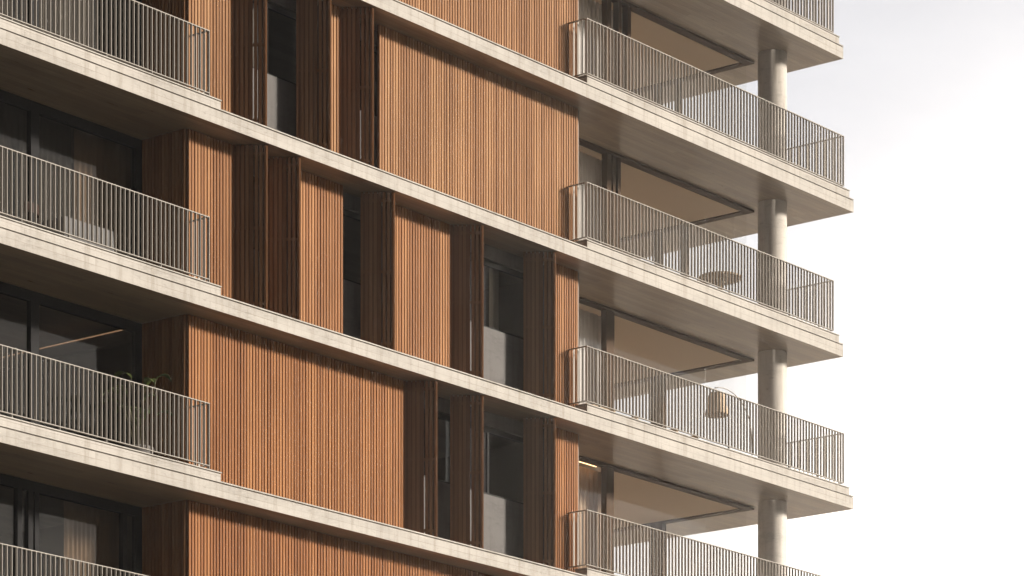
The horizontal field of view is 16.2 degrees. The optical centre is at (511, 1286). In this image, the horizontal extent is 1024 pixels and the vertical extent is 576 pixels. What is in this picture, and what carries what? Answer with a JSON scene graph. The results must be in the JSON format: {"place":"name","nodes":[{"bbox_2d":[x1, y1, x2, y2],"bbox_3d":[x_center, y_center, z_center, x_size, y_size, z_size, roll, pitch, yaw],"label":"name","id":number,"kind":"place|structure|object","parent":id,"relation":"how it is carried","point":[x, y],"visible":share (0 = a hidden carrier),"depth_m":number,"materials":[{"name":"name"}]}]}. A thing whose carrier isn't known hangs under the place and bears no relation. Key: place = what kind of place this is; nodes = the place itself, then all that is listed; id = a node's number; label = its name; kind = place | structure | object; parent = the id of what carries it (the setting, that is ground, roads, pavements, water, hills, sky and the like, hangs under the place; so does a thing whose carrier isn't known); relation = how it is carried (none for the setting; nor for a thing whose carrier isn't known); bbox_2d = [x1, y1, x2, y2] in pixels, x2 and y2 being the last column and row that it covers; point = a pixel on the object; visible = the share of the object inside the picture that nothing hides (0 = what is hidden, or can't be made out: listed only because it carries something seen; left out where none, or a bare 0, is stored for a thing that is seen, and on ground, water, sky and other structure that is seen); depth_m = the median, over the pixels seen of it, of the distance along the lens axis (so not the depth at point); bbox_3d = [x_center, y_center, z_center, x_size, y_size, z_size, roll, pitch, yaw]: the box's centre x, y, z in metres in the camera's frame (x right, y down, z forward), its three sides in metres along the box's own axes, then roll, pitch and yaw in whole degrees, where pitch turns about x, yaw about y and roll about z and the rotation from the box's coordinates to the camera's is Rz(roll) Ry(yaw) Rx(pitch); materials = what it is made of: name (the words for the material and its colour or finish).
{"place":"outdoors","nodes":[
{"label":"outdoors","id":0,"kind":"place"},
{"bbox_2d":[0,0,853,575],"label":"apartment building","id":1,"kind":"structure","parent":0,"point":[340,208],"depth_m":66.61,"materials":[{"name":"concrete"}]},
{"bbox_2d":[24,201,38,226],"bbox_3d":[-8.064,-17.466,59.578,0.475,0.831,0.450,0,0,19],"label":"dining chair","id":2,"kind":"object","parent":1,"relation":"on","point":[32,211],"visible":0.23,"depth_m":59.41,"materials":[{"name":"brown wood"}]},
{"bbox_2d":[0,102,71,223],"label":"curtain","id":3,"kind":"object","parent":1,"relation":"hanging from","point":[55,142],"visible":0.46,"depth_m":61.18,"materials":[{"name":"grey fabric"}]},
{"bbox_2d":[0,0,95,51],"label":"curtain","id":4,"kind":"object","parent":1,"relation":"hanging from","point":[66,17],"visible":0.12,"depth_m":61.59,"materials":[{"name":"grey fabric"}]},
{"bbox_2d":[0,89,141,259],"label":"sliding window","id":5,"kind":"structure","parent":1,"relation":"in","point":[34,110],"depth_m":61.25,"materials":[{"name":"black metal"}]},
{"bbox_2d":[0,281,141,439],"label":"sliding window","id":6,"kind":"structure","parent":1,"relation":"in","point":[34,299],"depth_m":61.04,"materials":[{"name":"black metal"}]},
{"bbox_2d":[0,473,141,575],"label":"sliding window","id":7,"kind":"structure","parent":1,"relation":"in","point":[32,490],"depth_m":60.89,"materials":[{"name":"black metal"}]},
{"bbox_2d":[27,0,141,69],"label":"sliding window","id":8,"kind":"structure","parent":1,"relation":"in","point":[140,1],"depth_m":62.59,"materials":[{"name":"black metal"}]},
{"bbox_2d":[64,501,118,575],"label":"curtain","id":9,"kind":"object","parent":1,"relation":"hanging from","point":[91,534],"visible":0.94,"depth_m":62.04,"materials":[{"name":"brown fabric"}]},
{"bbox_2d":[74,128,130,256],"bbox_3d":[-7.079,-18.483,62.291,0.066,2.805,1.352,0,0,38],"label":"curtain","id":10,"kind":"object","parent":1,"relation":"hanging from","point":[102,159],"visible":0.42,"depth_m":62.34,"materials":[{"name":"grey fabric"}]},
{"bbox_2d":[98,371,171,452],"bbox_3d":[-6.490,-14.805,61.875,1.199,1.905,1.267,0,0,15],"label":"potted plant","id":11,"kind":"object","parent":1,"relation":"on","point":[147,381],"visible":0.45,"depth_m":61.70,"materials":[{"name":"green plant"}]},
{"bbox_2d":[253,3,268,72],"bbox_3d":[-4.548,-21.562,64.180,0.064,2.565,0.653,0,0,38],"label":"curtain","id":12,"kind":"object","parent":1,"relation":"hanging from","point":[257,38],"visible":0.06,"depth_m":64.42,"materials":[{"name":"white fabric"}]},
{"bbox_2d":[253,0,295,84],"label":"window","id":13,"kind":"structure","parent":1,"relation":"in","point":[270,6],"depth_m":64.49,"materials":[{"name":"black metal"}]},
{"bbox_2d":[343,209,360,284],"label":"window","id":14,"kind":"structure","parent":1,"relation":"in","point":[347,213],"depth_m":66.02,"materials":[{"name":"black metal"}]},
{"bbox_2d":[360,41,376,116],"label":"window","id":15,"kind":"structure","parent":1,"relation":"in","point":[375,48],"depth_m":66.62,"materials":[{"name":"black metal"}]},
{"bbox_2d":[424,408,449,483],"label":"window","id":16,"kind":"structure","parent":1,"relation":"in","point":[441,416],"depth_m":68.09,"materials":[{"name":"black metal"}]},
{"bbox_2d":[489,267,498,329],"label":"curtain","id":17,"kind":"object","parent":1,"relation":"hanging from","point":[494,298],"visible":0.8,"depth_m":69.52,"materials":[{"name":"white fabric"}]},
{"bbox_2d":[470,254,522,338],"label":"window","id":18,"kind":"structure","parent":1,"relation":"in","point":[487,263],"depth_m":69.52,"materials":[{"name":"black metal"}]},
{"bbox_2d":[470,422,522,503],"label":"window","id":19,"kind":"structure","parent":1,"relation":"in","point":[487,430],"depth_m":69.15,"materials":[{"name":"black metal"}]},
{"bbox_2d":[579,466,600,569],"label":"curtain","id":20,"kind":"object","parent":1,"relation":"hanging from","point":[589,489],"visible":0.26,"depth_m":73.54,"materials":[{"name":"white fabric"}]},
{"bbox_2d":[579,308,600,404],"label":"curtain","id":21,"kind":"object","parent":1,"relation":"hanging from","point":[590,329],"visible":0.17,"depth_m":73.45,"materials":[{"name":"white fabric"}]},
{"bbox_2d":[579,152,601,242],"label":"curtain","id":22,"kind":"object","parent":1,"relation":"hanging from","point":[590,168],"visible":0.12,"depth_m":73.51,"materials":[{"name":"white fabric"}]},
{"bbox_2d":[579,0,612,82],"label":"curtain","id":23,"kind":"object","parent":1,"relation":"hanging from","point":[591,9],"visible":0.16,"depth_m":73.50,"materials":[{"name":"white fabric"}]},
{"bbox_2d":[699,271,740,289],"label":"round table","id":24,"kind":"object","parent":1,"relation":"on","point":[721,278],"visible":0.22,"depth_m":75.22,"materials":[{"name":"brown wood"}]},
{"bbox_2d":[705,387,751,451],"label":"arc lamp","id":25,"kind":"object","parent":1,"relation":"on","point":[724,408],"visible":0.24,"depth_m":75.30,"materials":[{"name":"metal"}]},
{"bbox_2d":[614,0,1023,575],"label":"sky","id":26,"kind":"structure","parent":0,"point":[925,393],"materials":[{"name":"white"}]},
{"bbox_3d":[-7.329,-17.417,60.483,0.600,0.730,1.100,0,0,38],"label":"draped table","id":27,"kind":"object","parent":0,"visible":0},
{"bbox_2d":[38,216,113,250],"bbox_3d":[-7.329,-17.620,60.483,0.676,0.337,1.205,0,0,38],"label":"tablecloth","id":28,"kind":"object","parent":27,"relation":"on","point":[80,228],"visible":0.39,"depth_m":60.14,"materials":[{"name":"grey fabric"}]}
]}

